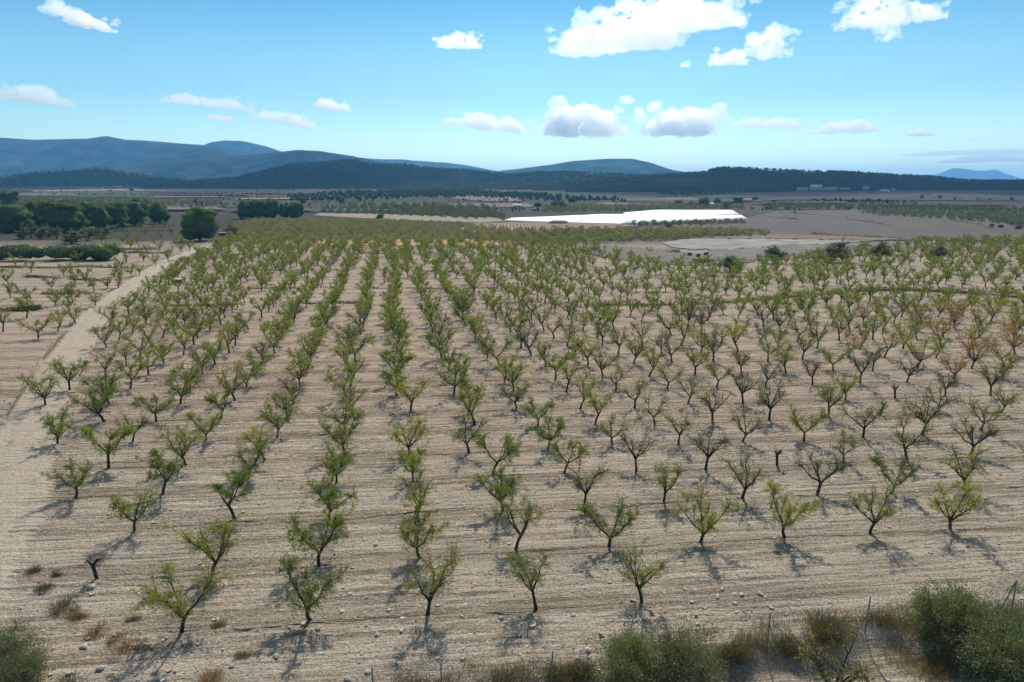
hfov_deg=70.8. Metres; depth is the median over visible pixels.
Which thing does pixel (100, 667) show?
rock
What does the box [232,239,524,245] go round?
orange earth
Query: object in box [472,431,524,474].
almond tree
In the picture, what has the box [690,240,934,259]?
grey field
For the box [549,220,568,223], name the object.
earth mound
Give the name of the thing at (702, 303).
almond tree
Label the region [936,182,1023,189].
hills
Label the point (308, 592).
almond tree
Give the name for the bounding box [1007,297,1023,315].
almond tree
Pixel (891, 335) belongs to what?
almond tree
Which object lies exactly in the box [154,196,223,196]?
pink field
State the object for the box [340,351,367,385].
almond tree
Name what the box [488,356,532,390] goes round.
almond tree
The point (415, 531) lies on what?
almond tree
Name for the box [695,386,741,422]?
almond tree
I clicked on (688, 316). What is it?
almond tree
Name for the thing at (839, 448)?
almond tree
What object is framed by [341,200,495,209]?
orchard
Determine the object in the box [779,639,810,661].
dry shrub
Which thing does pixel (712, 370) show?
almond tree
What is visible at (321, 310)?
almond tree
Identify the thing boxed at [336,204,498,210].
weedy field
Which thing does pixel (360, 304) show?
almond tree
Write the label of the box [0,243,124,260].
mastic hedge
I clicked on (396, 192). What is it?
pine plantation
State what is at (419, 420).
almond tree
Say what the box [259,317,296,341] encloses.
almond tree
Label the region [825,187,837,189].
house
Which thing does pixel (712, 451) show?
almond tree
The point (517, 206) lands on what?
house
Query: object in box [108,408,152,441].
almond tree
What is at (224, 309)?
almond tree
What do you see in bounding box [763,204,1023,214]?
weedy field
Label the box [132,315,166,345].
almond tree
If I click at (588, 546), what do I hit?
drip hose
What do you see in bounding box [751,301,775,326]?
almond tree
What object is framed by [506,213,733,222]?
crop cover
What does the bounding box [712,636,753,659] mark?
dry shrub
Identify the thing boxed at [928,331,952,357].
almond tree
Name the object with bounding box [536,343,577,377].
almond tree
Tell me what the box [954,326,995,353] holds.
almond tree
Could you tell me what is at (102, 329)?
track weeds
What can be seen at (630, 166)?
mountains
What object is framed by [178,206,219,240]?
stone pine
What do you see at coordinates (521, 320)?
almond tree
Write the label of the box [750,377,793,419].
almond tree
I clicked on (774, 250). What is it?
bush
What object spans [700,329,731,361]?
almond tree
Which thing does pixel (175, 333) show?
almond tree
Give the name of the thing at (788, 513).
almond tree
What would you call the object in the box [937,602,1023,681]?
olive bush
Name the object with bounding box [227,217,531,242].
young orchard
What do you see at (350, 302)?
terrace scrub
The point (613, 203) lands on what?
pink field
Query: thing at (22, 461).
dirt track
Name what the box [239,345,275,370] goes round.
almond tree
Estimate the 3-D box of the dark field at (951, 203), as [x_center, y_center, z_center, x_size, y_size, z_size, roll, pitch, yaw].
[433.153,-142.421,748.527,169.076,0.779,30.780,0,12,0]
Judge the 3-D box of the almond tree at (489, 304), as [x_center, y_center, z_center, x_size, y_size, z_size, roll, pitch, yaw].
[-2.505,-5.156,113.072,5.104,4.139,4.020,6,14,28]
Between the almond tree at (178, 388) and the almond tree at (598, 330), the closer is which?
the almond tree at (178, 388)
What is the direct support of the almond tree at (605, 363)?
on the ground at (866, 569)
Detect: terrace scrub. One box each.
[0,263,131,268]
[0,303,46,311]
[6,289,94,294]
[22,274,104,280]
[110,229,176,231]
[121,247,161,249]
[125,249,163,253]
[165,254,205,276]
[170,300,359,306]
[213,268,653,271]
[213,285,699,288]
[234,253,582,255]
[589,285,1022,306]
[756,286,1022,299]
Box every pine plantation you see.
[287,186,625,201]
[615,187,752,195]
[810,196,1013,202]
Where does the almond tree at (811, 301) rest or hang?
on the ground at (866, 569)
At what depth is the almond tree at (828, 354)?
80.86 m
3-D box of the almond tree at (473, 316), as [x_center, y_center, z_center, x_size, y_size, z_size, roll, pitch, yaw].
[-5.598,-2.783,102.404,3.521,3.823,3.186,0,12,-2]
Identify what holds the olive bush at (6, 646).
on the ground at (866, 569)
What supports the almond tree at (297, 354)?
on the ground at (866, 569)
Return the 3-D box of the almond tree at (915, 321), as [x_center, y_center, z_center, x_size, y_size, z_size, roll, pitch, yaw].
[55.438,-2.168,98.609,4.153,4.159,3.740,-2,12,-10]
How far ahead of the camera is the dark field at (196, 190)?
1300.87 m
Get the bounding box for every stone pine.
[0,189,19,204]
[0,204,34,232]
[16,199,42,227]
[32,197,91,232]
[77,201,100,225]
[88,204,112,227]
[101,201,129,227]
[124,201,149,225]
[130,197,149,213]
[146,201,171,223]
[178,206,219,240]
[236,199,252,218]
[250,199,267,217]
[263,197,278,217]
[277,202,288,217]
[288,201,304,218]
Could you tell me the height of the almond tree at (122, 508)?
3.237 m
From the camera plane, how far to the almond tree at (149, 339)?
88.13 m
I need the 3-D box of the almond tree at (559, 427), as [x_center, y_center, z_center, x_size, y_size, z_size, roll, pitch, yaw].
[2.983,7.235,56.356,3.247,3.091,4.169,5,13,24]
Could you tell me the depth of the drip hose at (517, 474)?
51.93 m
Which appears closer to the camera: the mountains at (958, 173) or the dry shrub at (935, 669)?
the dry shrub at (935, 669)
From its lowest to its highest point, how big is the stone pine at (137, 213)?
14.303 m
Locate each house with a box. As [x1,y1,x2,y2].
[513,204,525,208]
[743,198,752,201]
[797,187,807,190]
[810,185,824,189]
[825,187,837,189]
[839,187,849,189]
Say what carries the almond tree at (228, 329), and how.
on the ground at (866, 569)
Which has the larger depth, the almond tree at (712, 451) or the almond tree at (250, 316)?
the almond tree at (250, 316)
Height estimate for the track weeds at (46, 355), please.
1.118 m
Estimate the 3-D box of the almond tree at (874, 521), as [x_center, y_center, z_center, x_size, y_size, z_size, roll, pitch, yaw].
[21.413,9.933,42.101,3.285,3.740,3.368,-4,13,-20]
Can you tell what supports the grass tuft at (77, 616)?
on the ground at (866, 569)
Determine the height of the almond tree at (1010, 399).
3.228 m
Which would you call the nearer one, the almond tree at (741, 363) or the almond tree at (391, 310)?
the almond tree at (741, 363)
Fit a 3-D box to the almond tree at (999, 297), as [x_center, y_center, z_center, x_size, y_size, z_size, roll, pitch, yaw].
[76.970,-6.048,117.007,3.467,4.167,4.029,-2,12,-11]
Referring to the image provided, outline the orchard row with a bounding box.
[631,218,746,225]
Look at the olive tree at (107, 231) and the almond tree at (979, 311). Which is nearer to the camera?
the almond tree at (979, 311)
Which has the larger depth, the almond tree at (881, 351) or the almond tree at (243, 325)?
the almond tree at (243, 325)
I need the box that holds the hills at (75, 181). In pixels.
[0,169,188,186]
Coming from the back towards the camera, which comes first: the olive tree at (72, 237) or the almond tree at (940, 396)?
the olive tree at (72, 237)
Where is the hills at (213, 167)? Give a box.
[111,150,399,180]
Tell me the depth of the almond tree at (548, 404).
61.60 m
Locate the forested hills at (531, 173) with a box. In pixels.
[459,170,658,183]
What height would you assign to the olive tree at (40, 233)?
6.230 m
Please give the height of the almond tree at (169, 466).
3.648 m
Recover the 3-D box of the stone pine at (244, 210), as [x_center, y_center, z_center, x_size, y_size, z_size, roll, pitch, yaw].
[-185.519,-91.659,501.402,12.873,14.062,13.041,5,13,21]
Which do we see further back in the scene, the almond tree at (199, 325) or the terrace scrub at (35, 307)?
the terrace scrub at (35, 307)
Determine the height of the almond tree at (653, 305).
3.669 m
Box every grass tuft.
[23,562,44,574]
[30,578,56,594]
[44,590,82,611]
[49,567,63,577]
[49,602,83,617]
[50,669,89,681]
[65,607,91,621]
[78,619,112,639]
[103,631,147,663]
[104,632,128,643]
[122,614,141,623]
[194,665,226,681]
[209,617,227,628]
[233,648,255,660]
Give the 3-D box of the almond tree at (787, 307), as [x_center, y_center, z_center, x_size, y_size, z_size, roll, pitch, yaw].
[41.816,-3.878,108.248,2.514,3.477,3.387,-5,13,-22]
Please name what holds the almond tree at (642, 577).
on the ground at (866, 569)
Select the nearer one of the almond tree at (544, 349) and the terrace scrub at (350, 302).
the almond tree at (544, 349)
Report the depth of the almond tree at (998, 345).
82.35 m
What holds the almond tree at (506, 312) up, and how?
on the ground at (866, 569)
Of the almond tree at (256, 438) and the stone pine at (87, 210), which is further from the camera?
the stone pine at (87, 210)
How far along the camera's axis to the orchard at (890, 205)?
675.46 m
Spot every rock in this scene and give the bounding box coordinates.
[79,642,87,649]
[87,583,95,589]
[96,665,105,669]
[273,653,279,658]
[364,669,370,674]
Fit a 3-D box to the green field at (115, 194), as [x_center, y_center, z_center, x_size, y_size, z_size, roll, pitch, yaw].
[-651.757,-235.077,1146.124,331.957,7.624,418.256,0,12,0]
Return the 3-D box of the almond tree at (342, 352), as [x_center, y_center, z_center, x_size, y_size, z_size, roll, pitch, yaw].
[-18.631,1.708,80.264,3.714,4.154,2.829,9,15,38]
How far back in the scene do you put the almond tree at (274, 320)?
100.19 m
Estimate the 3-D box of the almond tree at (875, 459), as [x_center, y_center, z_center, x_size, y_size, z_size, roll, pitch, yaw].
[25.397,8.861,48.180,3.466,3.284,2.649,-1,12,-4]
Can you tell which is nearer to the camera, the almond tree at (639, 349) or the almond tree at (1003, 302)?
the almond tree at (639, 349)
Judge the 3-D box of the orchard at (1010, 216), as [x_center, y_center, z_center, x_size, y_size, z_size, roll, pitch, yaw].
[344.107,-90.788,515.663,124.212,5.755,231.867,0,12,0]
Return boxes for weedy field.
[1,198,234,206]
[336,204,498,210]
[760,201,851,202]
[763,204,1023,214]
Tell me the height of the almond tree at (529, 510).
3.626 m
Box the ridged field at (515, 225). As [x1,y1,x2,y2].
[453,222,637,231]
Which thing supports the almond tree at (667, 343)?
on the ground at (866, 569)
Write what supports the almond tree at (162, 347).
on the ground at (866, 569)
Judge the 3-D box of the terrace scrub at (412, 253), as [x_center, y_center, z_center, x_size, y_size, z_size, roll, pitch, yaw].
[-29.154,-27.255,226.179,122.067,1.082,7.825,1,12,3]
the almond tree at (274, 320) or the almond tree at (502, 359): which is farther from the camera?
the almond tree at (274, 320)
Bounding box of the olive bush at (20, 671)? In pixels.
[0,636,62,681]
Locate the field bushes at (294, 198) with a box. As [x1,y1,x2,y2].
[0,186,970,211]
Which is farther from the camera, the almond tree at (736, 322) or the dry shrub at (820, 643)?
the almond tree at (736, 322)
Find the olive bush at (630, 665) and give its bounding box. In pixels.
[582,616,674,681]
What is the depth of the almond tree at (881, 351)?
80.61 m
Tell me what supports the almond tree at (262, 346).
on the ground at (866, 569)
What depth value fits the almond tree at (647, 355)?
78.13 m
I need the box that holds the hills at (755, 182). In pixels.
[565,169,973,191]
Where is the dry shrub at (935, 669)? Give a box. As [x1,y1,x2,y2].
[871,635,969,681]
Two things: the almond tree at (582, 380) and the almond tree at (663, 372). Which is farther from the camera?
the almond tree at (663, 372)
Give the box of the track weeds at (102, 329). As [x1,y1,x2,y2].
[54,245,210,429]
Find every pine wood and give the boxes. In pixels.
[0,167,194,186]
[132,158,576,186]
[569,166,1023,186]
[885,179,1023,190]
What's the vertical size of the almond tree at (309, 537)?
3.737 m
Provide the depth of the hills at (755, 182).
1491.74 m
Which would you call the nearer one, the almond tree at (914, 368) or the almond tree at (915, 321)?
the almond tree at (914, 368)
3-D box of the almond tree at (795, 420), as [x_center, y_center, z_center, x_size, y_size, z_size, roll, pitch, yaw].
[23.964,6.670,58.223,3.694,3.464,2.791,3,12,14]
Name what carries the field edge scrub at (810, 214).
on the ground at (866, 569)
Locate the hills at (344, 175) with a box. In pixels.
[140,160,505,188]
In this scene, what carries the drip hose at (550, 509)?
on the ground at (866, 569)
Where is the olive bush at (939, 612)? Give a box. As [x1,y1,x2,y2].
[897,568,1018,669]
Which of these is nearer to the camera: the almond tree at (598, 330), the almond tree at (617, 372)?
the almond tree at (617, 372)
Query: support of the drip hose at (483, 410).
on the ground at (866, 569)
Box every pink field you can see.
[19,193,76,194]
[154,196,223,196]
[167,207,225,208]
[319,209,395,209]
[443,203,533,206]
[452,194,519,200]
[597,202,684,204]
[701,234,895,239]
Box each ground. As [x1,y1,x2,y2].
[0,187,1023,681]
[569,245,756,265]
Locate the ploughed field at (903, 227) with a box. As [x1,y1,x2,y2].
[611,209,1023,239]
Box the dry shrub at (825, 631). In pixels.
[801,605,862,644]
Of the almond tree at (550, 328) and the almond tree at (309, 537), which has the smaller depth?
the almond tree at (309, 537)
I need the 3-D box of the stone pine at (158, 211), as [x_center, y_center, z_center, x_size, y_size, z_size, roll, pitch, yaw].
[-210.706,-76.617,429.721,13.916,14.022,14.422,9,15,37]
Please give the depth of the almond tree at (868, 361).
75.43 m
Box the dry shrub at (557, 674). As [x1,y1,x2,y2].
[541,657,576,681]
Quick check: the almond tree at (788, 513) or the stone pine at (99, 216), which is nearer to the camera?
the almond tree at (788, 513)
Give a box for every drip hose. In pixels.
[77,457,1004,498]
[85,412,1004,443]
[106,430,1017,468]
[121,381,923,404]
[130,486,1023,532]
[133,397,928,421]
[134,368,910,388]
[149,527,1012,577]
[161,357,894,374]
[171,603,628,632]
[177,351,737,363]
[198,340,823,354]
[305,332,799,342]
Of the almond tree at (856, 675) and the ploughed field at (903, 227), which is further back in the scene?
the ploughed field at (903, 227)
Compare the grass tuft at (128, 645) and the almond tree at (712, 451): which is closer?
the grass tuft at (128, 645)
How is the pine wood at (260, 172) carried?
on the ground at (866, 569)
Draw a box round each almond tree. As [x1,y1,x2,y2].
[0,306,14,331]
[13,313,56,338]
[17,370,67,404]
[36,405,75,443]
[39,454,94,498]
[40,354,95,389]
[47,306,69,330]
[67,383,122,422]
[71,548,101,579]
[72,368,127,404]
[77,419,138,467]
[86,322,121,347]
[90,299,120,324]
[91,346,118,375]
[102,482,166,530]
[106,317,132,339]
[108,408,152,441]
[111,341,135,365]
[112,358,146,388]
[119,306,146,332]
[119,328,154,355]
[126,297,159,323]
[126,559,235,632]
[128,392,176,421]
[129,348,168,373]
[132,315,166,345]
[134,447,185,494]
[143,337,178,363]
[147,304,185,330]
[152,417,206,465]
[153,365,205,403]
[154,316,177,337]
[160,510,258,573]
[167,360,209,387]
[169,302,199,325]
[169,328,192,354]
[170,313,217,344]
[182,347,220,373]
[182,408,223,439]
[183,309,208,338]
[194,335,229,363]
[199,361,256,400]
[200,305,221,329]
[202,296,234,324]
[203,386,234,418]
[205,462,256,518]
[215,318,249,345]
[215,322,243,352]
[222,438,269,476]
[224,355,265,385]
[226,314,243,336]
[230,309,256,329]
[234,422,277,460]
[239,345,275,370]
[246,336,276,360]
[254,401,302,436]
[258,322,289,352]
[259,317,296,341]
[265,387,306,415]
[271,312,294,330]
[274,305,302,322]
[274,500,357,566]
[275,553,351,620]
[276,374,307,402]
[278,293,305,321]
[280,356,314,384]
[285,341,315,372]
[293,331,328,359]
[297,467,359,520]
[304,314,334,337]
[304,325,327,346]
[306,311,333,330]
[311,298,341,318]
[311,441,359,482]
[314,300,344,327]
[317,405,366,451]
[318,390,362,430]
[322,363,361,395]
[329,340,358,369]
[332,328,376,361]
[334,326,365,348]
[334,378,369,408]
[335,321,363,336]
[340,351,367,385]
[343,307,374,334]
[352,301,371,318]
[353,299,374,326]
[376,309,405,333]
[377,412,429,454]
[378,349,416,377]
[378,358,411,395]
[379,298,401,310]
[380,301,408,320]
[380,317,411,348]
[381,346,411,368]
[383,331,415,357]
[385,312,411,334]
[390,374,437,410]
[391,464,442,501]
[396,438,428,481]
[396,493,452,558]
[399,540,462,615]
[416,299,442,325]
[418,326,462,357]
[421,311,454,338]
[422,304,444,332]
[431,325,455,348]
[433,341,464,368]
[433,358,475,394]
[436,353,474,374]
[442,403,494,453]
[447,291,478,316]
[448,303,477,325]
[452,375,486,411]
[453,385,485,424]
[461,308,484,329]
[463,311,486,337]
[465,463,530,509]
[468,325,496,341]
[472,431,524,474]
[473,333,497,357]
[476,333,516,365]
[482,294,511,318]
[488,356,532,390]
[489,486,549,550]
[494,378,535,407]
[496,303,515,319]
[497,309,523,332]
[497,352,518,379]
[501,544,555,609]
[503,316,538,347]
[507,314,529,337]
[514,303,540,323]
[514,325,542,355]
[518,291,544,318]
[520,393,556,425]
[527,409,568,448]
[529,304,554,330]
[531,336,554,366]
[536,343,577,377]
[538,306,568,338]
[546,437,590,473]
[552,295,583,317]
[552,354,582,391]
[553,458,612,505]
[554,319,584,345]
[559,331,593,356]
[562,303,579,321]
[566,367,602,408]
[568,332,608,364]
[570,310,599,329]
[572,493,640,546]
[581,388,614,424]
[585,346,619,377]
[586,311,613,337]
[590,301,613,317]
[591,318,612,345]
[594,411,634,443]
[596,304,625,326]
[602,361,629,390]
[608,325,629,353]
[610,373,652,407]
[610,535,676,602]
[614,429,668,471]
[622,331,653,363]
[629,320,654,344]
[631,300,657,321]
[636,387,675,424]
[638,346,667,376]
[646,460,689,502]
[648,325,675,353]
[650,358,685,388]
[653,309,685,334]
[653,408,695,444]
[656,333,686,361]
[665,295,700,320]
[668,484,744,542]
[670,317,696,345]
[671,374,702,403]
[675,422,736,469]
[680,302,700,326]
[680,342,719,374]
[685,324,723,352]
[688,303,717,333]
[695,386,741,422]
[696,293,725,320]
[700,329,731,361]
[703,354,737,386]
[707,319,731,341]
[713,443,778,498]
[723,320,749,351]
[723,364,764,403]
[729,408,765,442]
[730,314,755,334]
[730,347,753,372]
[732,296,746,318]
[750,356,783,385]
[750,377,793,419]
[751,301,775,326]
[751,317,779,341]
[752,329,793,361]
[756,293,787,318]
[762,477,823,536]
[765,338,800,372]
[765,608,884,681]
[767,326,788,348]
[767,443,789,465]
[770,309,791,331]
[782,304,799,323]
[784,310,816,340]
[787,327,822,358]
[788,402,832,441]
[791,293,819,318]
[791,442,856,495]
[801,356,823,384]
[803,308,821,328]
[806,318,833,348]
[814,380,856,416]
[818,343,857,370]
[823,299,846,324]
[825,369,860,399]
[826,429,865,462]
[828,314,854,340]
[831,394,893,437]
[835,350,875,382]
[836,302,860,332]
[840,479,908,533]
[843,328,874,357]
[850,316,878,348]
[854,300,881,322]
[857,339,890,370]
[864,295,892,317]
[864,312,888,338]
[866,450,922,493]
[871,396,886,414]
[874,308,897,329]
[879,322,914,356]
[880,406,941,459]
[883,301,907,320]
[887,292,917,316]
[887,318,934,348]
[891,380,902,397]
[893,389,956,435]
[894,332,947,366]
[895,354,927,382]
[901,302,940,327]
[906,313,935,338]
[907,298,930,316]
[912,476,987,528]
[918,315,954,345]
[926,316,963,336]
[926,380,962,411]
[928,296,951,316]
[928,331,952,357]
[931,367,960,396]
[936,303,974,328]
[937,353,974,373]
[937,439,997,489]
[942,299,972,319]
[943,405,1013,455]
[945,295,975,315]
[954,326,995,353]
[956,392,1006,430]
[959,336,998,368]
[964,323,991,344]
[969,304,991,328]
[969,312,999,336]
[972,360,1011,395]
[974,291,1010,320]
[977,293,1004,314]
[979,337,1018,364]
[987,348,1023,378]
[989,383,1022,411]
[992,323,1023,353]
[996,312,1023,341]
[1003,304,1023,327]
[1004,311,1023,334]
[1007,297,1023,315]
[1011,438,1023,459]
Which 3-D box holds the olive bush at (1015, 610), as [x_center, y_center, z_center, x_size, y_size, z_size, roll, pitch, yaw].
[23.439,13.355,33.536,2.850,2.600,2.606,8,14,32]
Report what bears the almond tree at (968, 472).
on the ground at (866, 569)
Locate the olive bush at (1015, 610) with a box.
[987,595,1023,646]
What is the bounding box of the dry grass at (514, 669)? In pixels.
[389,578,1023,681]
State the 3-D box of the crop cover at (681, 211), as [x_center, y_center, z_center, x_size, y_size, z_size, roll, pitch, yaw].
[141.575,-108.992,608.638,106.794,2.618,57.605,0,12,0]
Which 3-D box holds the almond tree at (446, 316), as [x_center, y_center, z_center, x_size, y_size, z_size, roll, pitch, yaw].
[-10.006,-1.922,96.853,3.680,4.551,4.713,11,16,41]
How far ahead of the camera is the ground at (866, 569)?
49.60 m
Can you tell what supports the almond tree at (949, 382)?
on the ground at (866, 569)
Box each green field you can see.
[22,191,151,196]
[698,196,773,196]
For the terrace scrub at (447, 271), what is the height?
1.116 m
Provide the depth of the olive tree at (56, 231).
297.21 m
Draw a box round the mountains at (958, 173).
[926,168,1022,180]
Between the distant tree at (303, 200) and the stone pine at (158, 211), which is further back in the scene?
the distant tree at (303, 200)
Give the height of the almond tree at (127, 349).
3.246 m
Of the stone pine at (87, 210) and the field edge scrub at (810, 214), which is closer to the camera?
the stone pine at (87, 210)
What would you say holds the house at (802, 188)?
on the ground at (866, 569)
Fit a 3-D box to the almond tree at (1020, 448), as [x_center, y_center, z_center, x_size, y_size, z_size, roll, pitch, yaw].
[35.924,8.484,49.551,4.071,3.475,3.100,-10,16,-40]
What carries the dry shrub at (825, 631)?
on the ground at (866, 569)
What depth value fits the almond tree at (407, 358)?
75.62 m
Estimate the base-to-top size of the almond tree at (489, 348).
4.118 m
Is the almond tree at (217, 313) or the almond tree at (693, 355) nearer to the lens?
the almond tree at (693, 355)
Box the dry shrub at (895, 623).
[860,602,926,637]
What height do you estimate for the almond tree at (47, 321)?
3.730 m
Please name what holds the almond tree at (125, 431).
on the ground at (866, 569)
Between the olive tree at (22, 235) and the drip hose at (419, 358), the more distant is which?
the olive tree at (22, 235)
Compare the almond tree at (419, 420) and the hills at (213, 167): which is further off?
the hills at (213, 167)
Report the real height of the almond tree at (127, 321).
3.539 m
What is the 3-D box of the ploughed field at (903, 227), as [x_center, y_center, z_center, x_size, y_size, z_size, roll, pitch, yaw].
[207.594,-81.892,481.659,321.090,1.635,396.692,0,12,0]
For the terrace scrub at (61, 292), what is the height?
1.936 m
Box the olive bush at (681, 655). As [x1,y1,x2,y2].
[636,615,736,681]
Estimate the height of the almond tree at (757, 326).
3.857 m
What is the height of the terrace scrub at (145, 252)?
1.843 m
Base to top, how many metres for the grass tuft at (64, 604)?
0.859 m
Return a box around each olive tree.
[15,225,31,238]
[24,224,38,237]
[32,226,47,238]
[40,223,53,237]
[47,225,64,238]
[58,227,91,243]
[72,226,105,240]
[91,226,113,237]
[722,254,743,271]
[813,235,860,261]
[865,241,893,260]
[923,243,951,258]
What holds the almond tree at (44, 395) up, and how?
on the ground at (866, 569)
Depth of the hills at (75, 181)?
2170.32 m
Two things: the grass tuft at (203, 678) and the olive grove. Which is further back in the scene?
the olive grove
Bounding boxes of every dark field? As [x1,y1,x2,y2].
[4,187,170,191]
[160,188,532,193]
[164,193,245,194]
[586,197,654,197]
[615,190,1023,202]
[747,200,1023,208]
[854,203,1003,204]
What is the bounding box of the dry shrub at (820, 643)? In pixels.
[793,625,838,656]
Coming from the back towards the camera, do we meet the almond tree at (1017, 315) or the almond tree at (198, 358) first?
the almond tree at (1017, 315)
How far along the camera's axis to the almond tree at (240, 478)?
44.48 m
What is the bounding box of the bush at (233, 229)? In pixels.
[218,222,240,234]
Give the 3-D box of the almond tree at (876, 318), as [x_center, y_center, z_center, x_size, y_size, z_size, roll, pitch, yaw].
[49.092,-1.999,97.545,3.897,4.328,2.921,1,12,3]
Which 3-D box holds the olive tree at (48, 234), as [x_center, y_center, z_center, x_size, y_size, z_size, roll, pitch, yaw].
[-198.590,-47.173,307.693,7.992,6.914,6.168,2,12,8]
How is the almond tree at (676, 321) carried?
on the ground at (866, 569)
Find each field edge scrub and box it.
[647,247,680,251]
[687,258,716,262]
[779,212,847,216]
[810,232,901,237]
[834,217,892,225]
[949,219,993,228]
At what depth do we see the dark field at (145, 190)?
1502.60 m
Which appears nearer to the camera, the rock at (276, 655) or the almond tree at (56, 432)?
the rock at (276, 655)
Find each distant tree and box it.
[300,197,306,202]
[550,201,558,205]
[558,201,565,207]
[568,197,575,202]
[697,198,710,206]
[722,201,731,208]
[733,196,742,202]
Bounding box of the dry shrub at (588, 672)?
[561,652,597,681]
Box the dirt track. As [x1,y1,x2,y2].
[0,235,232,618]
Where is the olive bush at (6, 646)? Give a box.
[0,611,53,680]
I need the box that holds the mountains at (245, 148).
[205,140,496,172]
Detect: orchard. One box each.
[0,196,228,206]
[0,221,1023,323]
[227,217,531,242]
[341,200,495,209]
[498,225,769,244]
[542,202,744,212]
[763,201,1023,212]
[861,207,1023,225]
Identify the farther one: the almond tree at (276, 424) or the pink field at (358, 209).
the pink field at (358, 209)
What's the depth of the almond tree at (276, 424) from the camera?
59.28 m
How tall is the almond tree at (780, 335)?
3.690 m
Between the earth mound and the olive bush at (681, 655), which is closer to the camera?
the olive bush at (681, 655)
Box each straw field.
[32,189,144,191]
[240,198,310,198]
[316,213,502,222]
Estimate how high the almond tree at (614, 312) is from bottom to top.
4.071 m
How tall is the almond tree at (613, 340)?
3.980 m
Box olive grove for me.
[321,204,505,217]
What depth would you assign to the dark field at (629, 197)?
879.57 m
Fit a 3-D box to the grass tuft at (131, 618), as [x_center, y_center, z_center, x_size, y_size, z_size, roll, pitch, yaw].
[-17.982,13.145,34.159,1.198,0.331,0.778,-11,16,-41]
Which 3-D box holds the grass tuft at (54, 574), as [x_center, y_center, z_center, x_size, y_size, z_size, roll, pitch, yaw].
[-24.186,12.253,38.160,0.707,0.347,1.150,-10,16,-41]
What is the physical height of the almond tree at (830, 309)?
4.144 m
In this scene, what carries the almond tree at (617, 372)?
on the ground at (866, 569)
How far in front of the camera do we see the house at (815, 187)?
1301.85 m
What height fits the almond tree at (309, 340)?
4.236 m
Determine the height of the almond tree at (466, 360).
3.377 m
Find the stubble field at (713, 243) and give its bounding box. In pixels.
[663,238,870,249]
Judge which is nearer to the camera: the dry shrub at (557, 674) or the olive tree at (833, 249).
the dry shrub at (557, 674)
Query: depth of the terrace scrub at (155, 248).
243.67 m
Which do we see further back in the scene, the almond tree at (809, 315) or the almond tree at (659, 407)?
the almond tree at (809, 315)
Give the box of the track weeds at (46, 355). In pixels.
[3,243,203,416]
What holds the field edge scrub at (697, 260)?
on the ground at (866, 569)
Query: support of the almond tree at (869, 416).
on the ground at (866, 569)
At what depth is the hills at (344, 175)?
1787.00 m
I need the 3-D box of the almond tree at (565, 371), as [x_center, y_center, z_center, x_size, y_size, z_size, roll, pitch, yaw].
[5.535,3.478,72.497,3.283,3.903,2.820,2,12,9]
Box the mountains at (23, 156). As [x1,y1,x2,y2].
[0,136,244,177]
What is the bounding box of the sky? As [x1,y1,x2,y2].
[0,0,1023,178]
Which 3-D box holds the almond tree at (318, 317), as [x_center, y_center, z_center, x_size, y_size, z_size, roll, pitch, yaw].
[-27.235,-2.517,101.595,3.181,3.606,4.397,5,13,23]
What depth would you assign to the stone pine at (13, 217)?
338.64 m
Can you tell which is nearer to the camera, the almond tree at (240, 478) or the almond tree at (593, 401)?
the almond tree at (240, 478)
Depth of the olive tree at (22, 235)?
296.85 m
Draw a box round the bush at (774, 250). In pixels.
[763,244,787,261]
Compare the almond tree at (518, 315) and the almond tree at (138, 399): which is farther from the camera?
the almond tree at (518, 315)
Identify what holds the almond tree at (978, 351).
on the ground at (866, 569)
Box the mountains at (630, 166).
[496,159,695,174]
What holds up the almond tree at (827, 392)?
on the ground at (866, 569)
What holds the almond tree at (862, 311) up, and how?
on the ground at (866, 569)
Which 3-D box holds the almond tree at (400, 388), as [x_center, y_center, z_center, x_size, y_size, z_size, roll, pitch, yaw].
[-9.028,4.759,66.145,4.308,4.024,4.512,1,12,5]
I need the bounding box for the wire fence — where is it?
[371,580,1016,681]
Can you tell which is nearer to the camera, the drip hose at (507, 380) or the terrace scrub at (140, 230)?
the drip hose at (507, 380)
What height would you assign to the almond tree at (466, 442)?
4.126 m
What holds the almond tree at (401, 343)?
on the ground at (866, 569)
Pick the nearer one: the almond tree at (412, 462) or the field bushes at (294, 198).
the almond tree at (412, 462)
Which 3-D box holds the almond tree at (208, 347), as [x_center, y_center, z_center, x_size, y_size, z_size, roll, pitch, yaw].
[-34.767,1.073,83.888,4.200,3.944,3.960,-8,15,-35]
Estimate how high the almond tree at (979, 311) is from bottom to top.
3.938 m
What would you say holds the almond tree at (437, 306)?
on the ground at (866, 569)
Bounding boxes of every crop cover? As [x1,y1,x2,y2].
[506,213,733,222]
[623,210,737,213]
[636,215,746,222]
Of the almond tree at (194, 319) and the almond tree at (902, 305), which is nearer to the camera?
the almond tree at (194, 319)
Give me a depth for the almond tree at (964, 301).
115.45 m
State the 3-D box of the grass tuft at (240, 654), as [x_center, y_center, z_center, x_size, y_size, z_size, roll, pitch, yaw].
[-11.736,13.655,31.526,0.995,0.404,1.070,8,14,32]
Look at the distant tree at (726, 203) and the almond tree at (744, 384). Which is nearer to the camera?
the almond tree at (744, 384)
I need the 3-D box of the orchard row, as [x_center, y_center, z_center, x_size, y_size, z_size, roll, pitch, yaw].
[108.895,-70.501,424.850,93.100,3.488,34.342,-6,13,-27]
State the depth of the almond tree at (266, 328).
89.72 m

